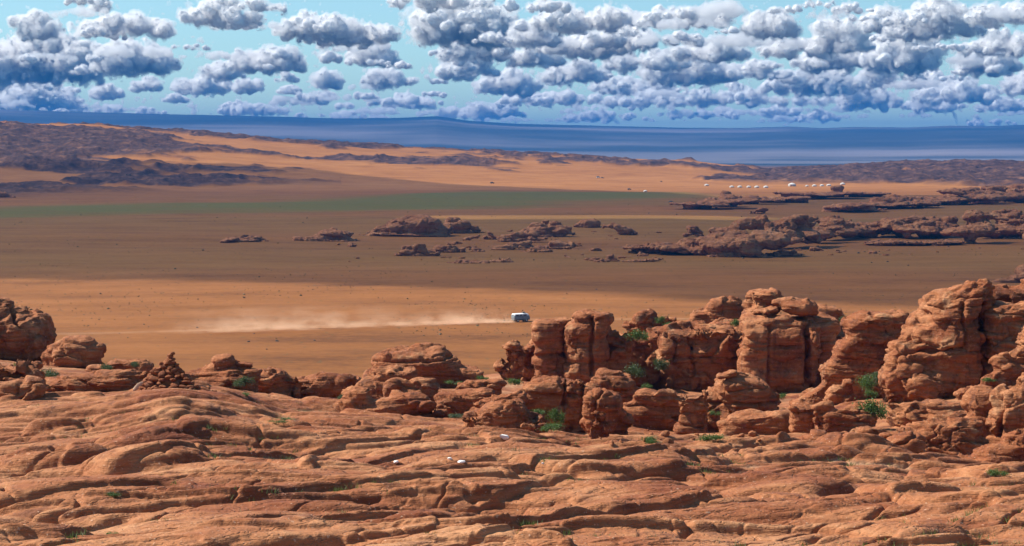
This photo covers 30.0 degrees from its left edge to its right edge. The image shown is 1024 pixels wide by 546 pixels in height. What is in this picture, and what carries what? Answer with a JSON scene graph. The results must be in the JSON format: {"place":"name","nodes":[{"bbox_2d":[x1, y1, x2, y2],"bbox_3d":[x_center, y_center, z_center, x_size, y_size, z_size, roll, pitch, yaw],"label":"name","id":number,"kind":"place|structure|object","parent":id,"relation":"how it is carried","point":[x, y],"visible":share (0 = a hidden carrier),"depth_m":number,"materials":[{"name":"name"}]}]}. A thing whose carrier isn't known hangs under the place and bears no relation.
{"place":"outdoors","nodes":[
{"label":"outdoors","id":0,"kind":"place"},
{"bbox_2d":[0,110,1023,378],"bbox_3d":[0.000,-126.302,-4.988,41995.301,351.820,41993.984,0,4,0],"label":"ground","id":1,"kind":"structure","parent":0,"point":[216,176],"depth_m":1151.82,"materials":[{"name":"brown sand"}]},
{"bbox_2d":[219,234,268,242],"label":"rock outcrop","id":2,"kind":"object","parent":1,"relation":"on","point":[247,238],"visible":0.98,"depth_m":905.74,"materials":[{"name":"stone"}]},
{"bbox_2d":[292,227,356,241],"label":"rock outcrop","id":3,"kind":"object","parent":1,"relation":"on","point":[332,234],"visible":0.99,"depth_m":923.00,"materials":[{"name":"stone"}]},
{"bbox_2d":[366,214,453,236],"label":"rock outcrop","id":4,"kind":"object","parent":1,"relation":"on","point":[418,225],"visible":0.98,"depth_m":973.39,"materials":[{"name":"stone"}]},
{"bbox_2d":[394,243,439,255],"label":"rock outcrop","id":5,"kind":"object","parent":1,"relation":"on","point":[418,249],"visible":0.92,"depth_m":787.04,"materials":[{"name":"stone"}]},
{"bbox_2d":[428,244,465,252],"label":"rock outcrop","id":6,"kind":"object","parent":1,"relation":"on","point":[441,248],"visible":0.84,"depth_m":814.00,"materials":[{"name":"stone"}]},
{"bbox_2d":[443,217,474,232],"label":"rock outcrop","id":7,"kind":"object","parent":1,"relation":"on","point":[458,224],"visible":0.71,"depth_m":1004.19,"materials":[{"name":"stone"}]},
{"bbox_2d":[1,193,1023,338],"bbox_3d":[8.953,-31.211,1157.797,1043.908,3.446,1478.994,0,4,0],"label":"scrub","id":8,"kind":"object","parent":1,"relation":"on","point":[426,271],"visible":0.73,"depth_m":663.36,"materials":[{"name":"green plant"}]},
{"bbox_2d":[491,240,534,249],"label":"rock outcrop","id":9,"kind":"object","parent":1,"relation":"on","point":[527,244],"visible":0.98,"depth_m":838.25,"materials":[{"name":"stone"}]},
{"bbox_2d":[487,230,547,241],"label":"rock outcrop","id":10,"kind":"object","parent":1,"relation":"on","point":[525,235],"visible":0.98,"depth_m":912.91,"materials":[{"name":"stone"}]},
{"bbox_2d":[511,313,529,321],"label":"van","id":11,"kind":"object","parent":1,"relation":"on","point":[517,317],"visible":1,"depth_m":466.78,"materials":[{"name":"paint"}]},
{"bbox_2d":[520,245,552,251],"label":"rock outcrop","id":12,"kind":"object","parent":1,"relation":"on","point":[540,248],"visible":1,"depth_m":819.94,"materials":[{"name":"stone"}]},
{"bbox_2d":[521,220,575,236],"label":"rock outcrop","id":13,"kind":"object","parent":1,"relation":"on","point":[552,228],"visible":0.83,"depth_m":971.62,"materials":[{"name":"stone"}]},
{"bbox_2d":[548,240,581,248],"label":"rock outcrop","id":14,"kind":"object","parent":1,"relation":"on","point":[557,244],"visible":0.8,"depth_m":849.74,"materials":[{"name":"stone"}]},
{"bbox_2d":[573,218,600,227],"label":"rock outcrop","id":15,"kind":"object","parent":1,"relation":"on","point":[590,223],"visible":0.88,"depth_m":1056.63,"materials":[{"name":"stone"}]},
{"bbox_2d":[613,224,637,234],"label":"loose boulder","id":16,"kind":"object","parent":1,"relation":"on","point":[621,229],"visible":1,"depth_m":991.88,"materials":[{"name":"stone"}]},
{"bbox_2d":[622,238,708,254],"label":"rock ridge","id":17,"kind":"object","parent":1,"relation":"on","point":[687,245],"visible":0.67,"depth_m":796.90,"materials":[{"name":"stone"}]},
{"bbox_2d":[683,226,704,236],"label":"rock outcrop","id":18,"kind":"object","parent":1,"relation":"on","point":[695,230],"visible":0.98,"depth_m":977.19,"materials":[{"name":"stone"}]},
{"bbox_2d":[669,197,759,209],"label":"rock ridge","id":19,"kind":"object","parent":1,"relation":"on","point":[708,203],"visible":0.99,"depth_m":1403.90,"materials":[{"name":"stone"}]},
{"bbox_2d":[718,190,741,206],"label":"loose boulder","id":20,"kind":"object","parent":1,"relation":"on","point":[725,195],"visible":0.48,"depth_m":1452.79,"materials":[{"name":"stone"}]},
{"bbox_2d":[695,214,790,257],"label":"rock ridge","id":21,"kind":"object","parent":1,"relation":"on","point":[735,238],"visible":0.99,"depth_m":780.58,"materials":[{"name":"stone"}]},
{"bbox_2d":[742,195,785,203],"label":"loose boulder","id":22,"kind":"object","parent":1,"relation":"on","point":[761,199],"visible":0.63,"depth_m":1522.03,"materials":[{"name":"stone"}]},
{"bbox_2d":[762,250,801,255],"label":"loose boulder","id":23,"kind":"object","parent":1,"relation":"on","point":[785,253],"visible":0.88,"depth_m":786.80,"materials":[{"name":"stone"}]},
{"bbox_2d":[761,196,810,202],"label":"loose boulder","id":24,"kind":"object","parent":1,"relation":"on","point":[797,199],"visible":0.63,"depth_m":1574.11,"materials":[{"name":"stone"}]},
{"bbox_2d":[767,214,822,249],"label":"loose boulder","id":25,"kind":"object","parent":1,"relation":"on","point":[798,228],"visible":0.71,"depth_m":855.82,"materials":[{"name":"stone"}]},
{"bbox_2d":[773,191,863,199],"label":"rock ridge","id":26,"kind":"object","parent":1,"relation":"on","point":[814,195],"visible":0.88,"depth_m":1703.17,"materials":[{"name":"stone"}]},
{"bbox_2d":[812,225,843,240],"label":"loose boulder","id":27,"kind":"object","parent":1,"relation":"on","point":[828,232],"visible":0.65,"depth_m":900.07,"materials":[{"name":"stone"}]},
{"bbox_2d":[819,215,857,237],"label":"loose boulder","id":28,"kind":"object","parent":1,"relation":"on","point":[848,230],"visible":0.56,"depth_m":935.57,"materials":[{"name":"stone"}]},
{"bbox_2d":[821,202,887,211],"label":"loose boulder","id":29,"kind":"object","parent":1,"relation":"on","point":[845,207],"visible":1,"depth_m":1353.58,"materials":[{"name":"stone"}]},
{"bbox_2d":[829,185,890,196],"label":"loose boulder","id":30,"kind":"object","parent":1,"relation":"on","point":[838,188],"visible":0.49,"depth_m":1771.37,"materials":[{"name":"stone"}]},
{"bbox_2d":[850,221,891,237],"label":"loose boulder","id":31,"kind":"object","parent":1,"relation":"on","point":[869,230],"visible":0.48,"depth_m":957.25,"materials":[{"name":"stone"}]},
{"bbox_2d":[846,194,940,208],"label":"loose boulder","id":32,"kind":"object","parent":1,"relation":"on","point":[894,201],"visible":0.8,"depth_m":1403.27,"materials":[{"name":"stone"}]},
{"bbox_2d":[864,238,964,245],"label":"rock outcrop","id":33,"kind":"object","parent":1,"relation":"on","point":[890,242],"visible":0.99,"depth_m":877.68,"materials":[{"name":"stone"}]},
{"bbox_2d":[876,215,958,237],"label":"loose boulder","id":34,"kind":"object","parent":1,"relation":"on","point":[921,226],"visible":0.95,"depth_m":950.84,"materials":[{"name":"stone"}]},
{"bbox_2d":[914,188,1006,204],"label":"rock ridge","id":35,"kind":"object","parent":1,"relation":"on","point":[953,196],"visible":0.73,"depth_m":1529.07,"materials":[{"name":"stone"}]},
{"bbox_2d":[940,210,1008,243],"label":"loose boulder","id":36,"kind":"object","parent":1,"relation":"on","point":[976,226],"visible":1,"depth_m":895.57,"materials":[{"name":"stone"}]},
{"bbox_2d":[968,184,1023,203],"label":"loose boulder","id":37,"kind":"object","parent":1,"relation":"on","point":[1014,193],"visible":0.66,"depth_m":1583.99,"materials":[{"name":"stone"}]},
{"bbox_2d":[984,209,1023,238],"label":"loose boulder","id":38,"kind":"object","parent":1,"relation":"on","point":[1013,227],"visible":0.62,"depth_m":948.23,"materials":[{"name":"stone"}]},
{"bbox_2d":[990,264,1023,282],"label":"rock outcrop","id":39,"kind":"object","parent":1,"relation":"on","point":[1018,275],"visible":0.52,"depth_m":607.30,"materials":[{"name":"stone"}]},
{"bbox_2d":[0,360,1023,545],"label":"rocky ground","id":40,"kind":"structure","parent":0,"point":[56,487],"depth_m":49.73,"materials":[{"name":"stone"}]},
{"bbox_2d":[0,375,46,399],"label":"rock ledge","id":41,"kind":"object","parent":40,"relation":"on","point":[29,387],"visible":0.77,"depth_m":93.08,"materials":[{"name":"red stone"}]},
{"bbox_2d":[0,359,48,397],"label":"boulder","id":42,"kind":"object","parent":40,"relation":"on","point":[21,369],"visible":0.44,"depth_m":96.03,"materials":[{"name":"red stone"}]},
{"bbox_2d":[0,297,56,362],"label":"rock dome","id":43,"kind":"object","parent":40,"relation":"on","point":[25,334],"visible":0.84,"depth_m":130.76,"materials":[{"name":"red stone"}]},
{"bbox_2d":[41,337,63,365],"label":"boulder","id":44,"kind":"object","parent":40,"relation":"on","point":[46,357],"visible":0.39,"depth_m":117.92,"materials":[{"name":"red stone"}]},
{"bbox_2d":[51,335,106,368],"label":"boulder","id":45,"kind":"object","parent":40,"relation":"on","point":[79,351],"visible":0.76,"depth_m":115.84,"materials":[{"name":"red stone"}]},
{"bbox_2d":[45,369,148,391],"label":"rock ledge","id":46,"kind":"object","parent":40,"relation":"on","point":[105,380],"visible":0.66,"depth_m":98.53,"materials":[{"name":"red stone"}]},
{"bbox_2d":[85,358,153,377],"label":"rock ledge","id":47,"kind":"object","parent":40,"relation":"on","point":[143,365],"visible":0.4,"depth_m":112.03,"materials":[{"name":"red stone"}]},
{"bbox_2d":[133,351,216,391],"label":"stone cairn","id":48,"kind":"object","parent":40,"relation":"on","point":[169,372],"visible":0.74,"depth_m":91.97,"materials":[{"name":"brown stone"}]},
{"bbox_2d":[185,362,262,392],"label":"rock ledge","id":49,"kind":"object","parent":40,"relation":"on","point":[211,375],"visible":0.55,"depth_m":108.02,"materials":[{"name":"red stone"}]},
{"bbox_2d":[211,353,235,368],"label":"boulder","id":50,"kind":"object","parent":49,"relation":"on","point":[220,361],"visible":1,"depth_m":108.25,"materials":[{"name":"red stone"}]},
{"bbox_2d":[232,375,255,387],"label":"shrub","id":51,"kind":"object","parent":40,"relation":"on","point":[241,381],"visible":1,"depth_m":106.58,"materials":[{"name":"green plant"}]},
{"bbox_2d":[258,366,302,398],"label":"boulder","id":52,"kind":"object","parent":40,"relation":"on","point":[276,380],"visible":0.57,"depth_m":112.19,"materials":[{"name":"red stone"}]},
{"bbox_2d":[297,371,360,398],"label":"boulder","id":53,"kind":"object","parent":40,"relation":"on","point":[325,384],"visible":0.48,"depth_m":113.50,"materials":[{"name":"red stone"}]},
{"bbox_2d":[341,365,417,398],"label":"boulder","id":54,"kind":"object","parent":40,"relation":"on","point":[379,379],"visible":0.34,"depth_m":109.98,"materials":[{"name":"red stone"}]},
{"bbox_2d":[338,386,448,417],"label":"rock ledge","id":55,"kind":"object","parent":40,"relation":"on","point":[403,403],"visible":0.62,"depth_m":102.97,"materials":[{"name":"red stone"}]},
{"bbox_2d":[382,377,439,401],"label":"boulder","id":56,"kind":"object","parent":40,"relation":"on","point":[429,387],"visible":0.51,"depth_m":108.11,"materials":[{"name":"red stone"}]},
{"bbox_2d":[362,342,483,388],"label":"rock dome","id":57,"kind":"object","parent":40,"relation":"on","point":[441,363],"visible":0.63,"depth_m":133.22,"materials":[{"name":"red stone"}]},
{"bbox_2d":[432,387,494,415],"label":"rock ledge","id":58,"kind":"object","parent":40,"relation":"on","point":[458,401],"visible":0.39,"depth_m":105.83,"materials":[{"name":"red stone"}]},
{"bbox_2d":[455,378,506,394],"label":"boulder","id":59,"kind":"object","parent":40,"relation":"on","point":[497,385],"visible":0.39,"depth_m":112.08,"materials":[{"name":"red stone"}]},
{"bbox_2d":[449,398,548,433],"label":"rock dome","id":60,"kind":"object","parent":40,"relation":"on","point":[515,413],"visible":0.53,"depth_m":92.67,"materials":[{"name":"red stone"}]},
{"bbox_2d":[470,389,527,409],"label":"boulder","id":61,"kind":"object","parent":40,"relation":"on","point":[521,394],"visible":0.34,"depth_m":101.33,"materials":[{"name":"red stone"}]},
{"bbox_2d":[1,389,1023,545],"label":"grass","id":62,"kind":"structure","parent":40,"relation":"on","point":[543,458],"depth_m":47.52,"materials":[{"name":"green plant"}]},
{"bbox_2d":[493,340,534,381],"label":"boulder heap","id":63,"kind":"object","parent":40,"relation":"on","point":[516,364],"visible":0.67,"depth_m":152.45,"materials":[{"name":"red stone"}]},
{"bbox_2d":[522,375,576,430],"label":"rounded rock","id":64,"kind":"object","parent":40,"relation":"on","point":[545,393],"visible":0.45,"depth_m":102.72,"materials":[{"name":"red stone"}]},
{"bbox_2d":[531,317,570,376],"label":"cliff block","id":65,"kind":"structure","parent":40,"relation":"on","point":[548,358],"depth_m":147.04,"materials":[{"name":"red stone"}]},
{"bbox_2d":[544,407,566,422],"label":"shrub","id":66,"kind":"object","parent":40,"relation":"on","point":[553,414],"visible":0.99,"depth_m":92.52,"materials":[{"name":"green plant"}]},
{"bbox_2d":[565,379,598,432],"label":"rounded rock","id":67,"kind":"object","parent":40,"relation":"on","point":[580,389],"visible":0.43,"depth_m":102.80,"materials":[{"name":"red stone"}]},
{"bbox_2d":[563,309,613,383],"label":"cliff block","id":68,"kind":"structure","parent":40,"relation":"on","point":[586,349],"depth_m":145.88,"materials":[{"name":"red stone"}]},
{"bbox_2d":[588,411,610,438],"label":"boulder","id":69,"kind":"object","parent":40,"relation":"on","point":[600,427],"visible":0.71,"depth_m":93.56,"materials":[{"name":"red stone"}]},
{"bbox_2d":[579,387,634,434],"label":"rock bluff","id":70,"kind":"structure","parent":40,"relation":"on","point":[619,419],"depth_m":99.81,"materials":[{"name":"red stone"}]},
{"bbox_2d":[590,368,641,405],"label":"rock dome","id":71,"kind":"object","parent":40,"relation":"on","point":[623,385],"visible":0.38,"depth_m":112.62,"materials":[{"name":"red stone"}]},
{"bbox_2d":[606,326,634,372],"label":"cliff block","id":72,"kind":"structure","parent":40,"relation":"on","point":[621,349],"depth_m":147.53,"materials":[{"name":"red stone"}]},
{"bbox_2d":[624,361,648,377],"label":"shrub","id":73,"kind":"object","parent":40,"relation":"on","point":[636,370],"visible":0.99,"depth_m":139.47,"materials":[{"name":"green plant"}]},
{"bbox_2d":[623,328,650,340],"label":"shrub","id":74,"kind":"object","parent":40,"relation":"on","point":[636,334],"visible":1,"depth_m":143.34,"materials":[{"name":"green plant"}]},
{"bbox_2d":[628,328,663,389],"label":"cliff block","id":75,"kind":"structure","parent":40,"relation":"on","point":[644,353],"depth_m":150.29,"materials":[{"name":"red stone"}]},
{"bbox_2d":[623,388,687,430],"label":"rock ledge","id":76,"kind":"object","parent":40,"relation":"on","point":[652,409],"visible":0.69,"depth_m":108.02,"materials":[{"name":"red stone"}]},
{"bbox_2d":[529,314,844,354],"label":"cliff block","id":77,"kind":"structure","parent":40,"relation":"on","point":[726,321],"depth_m":158.25,"materials":[{"name":"red stone"}]},
{"bbox_2d":[622,308,657,333],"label":"boulder","id":78,"kind":"object","parent":77,"relation":"on","point":[643,320],"visible":0.6,"depth_m":159.74,"materials":[{"name":"red stone"}]},
{"bbox_2d":[817,304,844,319],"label":"boulder","id":79,"kind":"object","parent":77,"relation":"on","point":[833,311],"visible":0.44,"depth_m":157.67,"materials":[{"name":"red stone"}]},
{"bbox_2d":[673,390,708,434],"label":"boulder","id":80,"kind":"object","parent":40,"relation":"on","point":[693,415],"visible":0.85,"depth_m":106.55,"materials":[{"name":"red stone"}]},
{"bbox_2d":[655,320,741,390],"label":"cliff block","id":81,"kind":"structure","parent":40,"relation":"on","point":[698,355],"depth_m":148.65,"materials":[{"name":"red stone"}]},
{"bbox_2d":[706,371,780,431],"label":"rock dome","id":82,"kind":"object","parent":40,"relation":"on","point":[726,397],"visible":0.56,"depth_m":107.53,"materials":[{"name":"red stone"}]},
{"bbox_2d":[717,409,790,435],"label":"rock bluff","id":83,"kind":"structure","parent":40,"relation":"on","point":[760,422],"depth_m":103.00,"materials":[{"name":"red stone"}]},
{"bbox_2d":[741,287,783,314],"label":"rock fin","id":84,"kind":"object","parent":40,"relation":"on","point":[757,298],"visible":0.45,"depth_m":151.78,"materials":[{"name":"red stone"}]},
{"bbox_2d":[735,312,821,392],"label":"cliff block","id":85,"kind":"structure","parent":40,"relation":"on","point":[779,353],"depth_m":144.61,"materials":[{"name":"red stone"}]},
{"bbox_2d":[752,306,779,316],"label":"boulder","id":86,"kind":"object","parent":85,"relation":"on","point":[769,310],"visible":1,"depth_m":145.85,"materials":[{"name":"red stone"}]},
{"bbox_2d":[771,296,818,316],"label":"boulder","id":87,"kind":"object","parent":85,"relation":"on","point":[799,307],"visible":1,"depth_m":145.57,"materials":[{"name":"red stone"}]},
{"bbox_2d":[787,403,815,432],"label":"boulder","id":88,"kind":"object","parent":40,"relation":"on","point":[802,415],"visible":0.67,"depth_m":100.32,"materials":[{"name":"red stone"}]},
{"bbox_2d":[808,311,840,387],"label":"cliff block","id":89,"kind":"structure","parent":40,"relation":"on","point":[830,327],"depth_m":145.86,"materials":[{"name":"red stone"}]},
{"bbox_2d":[822,379,857,404],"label":"boulder","id":90,"kind":"object","parent":40,"relation":"on","point":[843,392],"visible":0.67,"depth_m":122.36,"materials":[{"name":"red stone"}]},
{"bbox_2d":[811,400,877,432],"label":"rock ledge","id":91,"kind":"object","parent":40,"relation":"on","point":[829,417],"visible":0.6,"depth_m":99.19,"materials":[{"name":"red stone"}]},
{"bbox_2d":[802,426,887,439],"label":"rock ledge","id":92,"kind":"object","parent":40,"relation":"on","point":[814,434],"visible":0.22,"depth_m":80.28,"materials":[{"name":"red stone"}]},
{"bbox_2d":[789,309,908,404],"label":"rock stack","id":93,"kind":"object","parent":40,"relation":"on","point":[860,347],"visible":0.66,"depth_m":127.35,"materials":[{"name":"red stone"}]},
{"bbox_2d":[855,372,877,389],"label":"shrub","id":94,"kind":"object","parent":40,"relation":"on","point":[866,382],"visible":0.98,"depth_m":117.40,"materials":[{"name":"green plant"}]},
{"bbox_2d":[852,397,889,419],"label":"shrub","id":95,"kind":"object","parent":40,"relation":"on","point":[876,409],"visible":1,"depth_m":99.40,"materials":[{"name":"green plant"}]},
{"bbox_2d":[886,431,925,453],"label":"rock ledge","id":96,"kind":"object","parent":40,"relation":"on","point":[911,441],"visible":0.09,"depth_m":71.97,"materials":[{"name":"red stone"}]},
{"bbox_2d":[885,399,966,426],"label":"rock ledge","id":97,"kind":"object","parent":40,"relation":"on","point":[903,413],"visible":0.41,"depth_m":100.83,"materials":[{"name":"red stone"}]},
{"bbox_2d":[878,278,995,402],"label":"great dome","id":98,"kind":"structure","parent":40,"relation":"on","point":[936,349],"depth_m":116.33,"materials":[{"name":"red stone"}]},
{"bbox_2d":[896,416,990,454],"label":"rock ledge","id":99,"kind":"object","parent":40,"relation":"on","point":[952,435],"visible":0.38,"depth_m":91.75,"materials":[{"name":"red stone"}]},
{"bbox_2d":[960,385,993,437],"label":"rock buttress","id":100,"kind":"object","parent":40,"relation":"on","point":[975,403],"visible":0.38,"depth_m":95.14,"materials":[{"name":"red stone"}]},
{"bbox_2d":[953,326,1023,399],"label":"rock ledge","id":101,"kind":"object","parent":40,"relation":"on","point":[1008,367],"visible":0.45,"depth_m":107.76,"materials":[{"name":"red stone"}]},
{"bbox_2d":[957,428,1023,463],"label":"rock ledge","id":102,"kind":"object","parent":40,"relation":"on","point":[1009,447],"visible":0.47,"depth_m":83.93,"materials":[{"name":"red stone"}]},
{"bbox_2d":[980,300,1023,374],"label":"rock buttress","id":103,"kind":"object","parent":40,"relation":"on","point":[1002,322],"visible":0.47,"depth_m":116.16,"materials":[{"name":"red stone"}]},
{"bbox_2d":[985,372,1023,442],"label":"rock buttress","id":104,"kind":"object","parent":40,"relation":"on","point":[1006,413],"visible":0.69,"depth_m":93.95,"materials":[{"name":"red stone"}]},
{"bbox_2d":[993,279,1023,303],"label":"rock buttress","id":105,"kind":"object","parent":40,"relation":"on","point":[1009,294],"visible":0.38,"depth_m":121.88,"materials":[{"name":"red stone"}]},
{"bbox_2d":[0,0,1023,125],"bbox_3d":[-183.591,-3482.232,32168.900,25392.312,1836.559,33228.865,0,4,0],"label":"cloud","id":106,"kind":"structure","parent":0,"point":[45,53],"depth_m":28311.25,"materials":[{"name":"white"}]},
{"bbox_2d":[0,0,1023,127],"label":"sky","id":107,"kind":"structure","parent":0,"point":[461,93],"materials":[{"name":"blue"}]},
{"bbox_2d":[686,295,743,323],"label":"boulder","id":108,"kind":"object","parent":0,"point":[726,306],"visible":0.52,"depth_m":162.34,"materials":[{"name":"red stone"}]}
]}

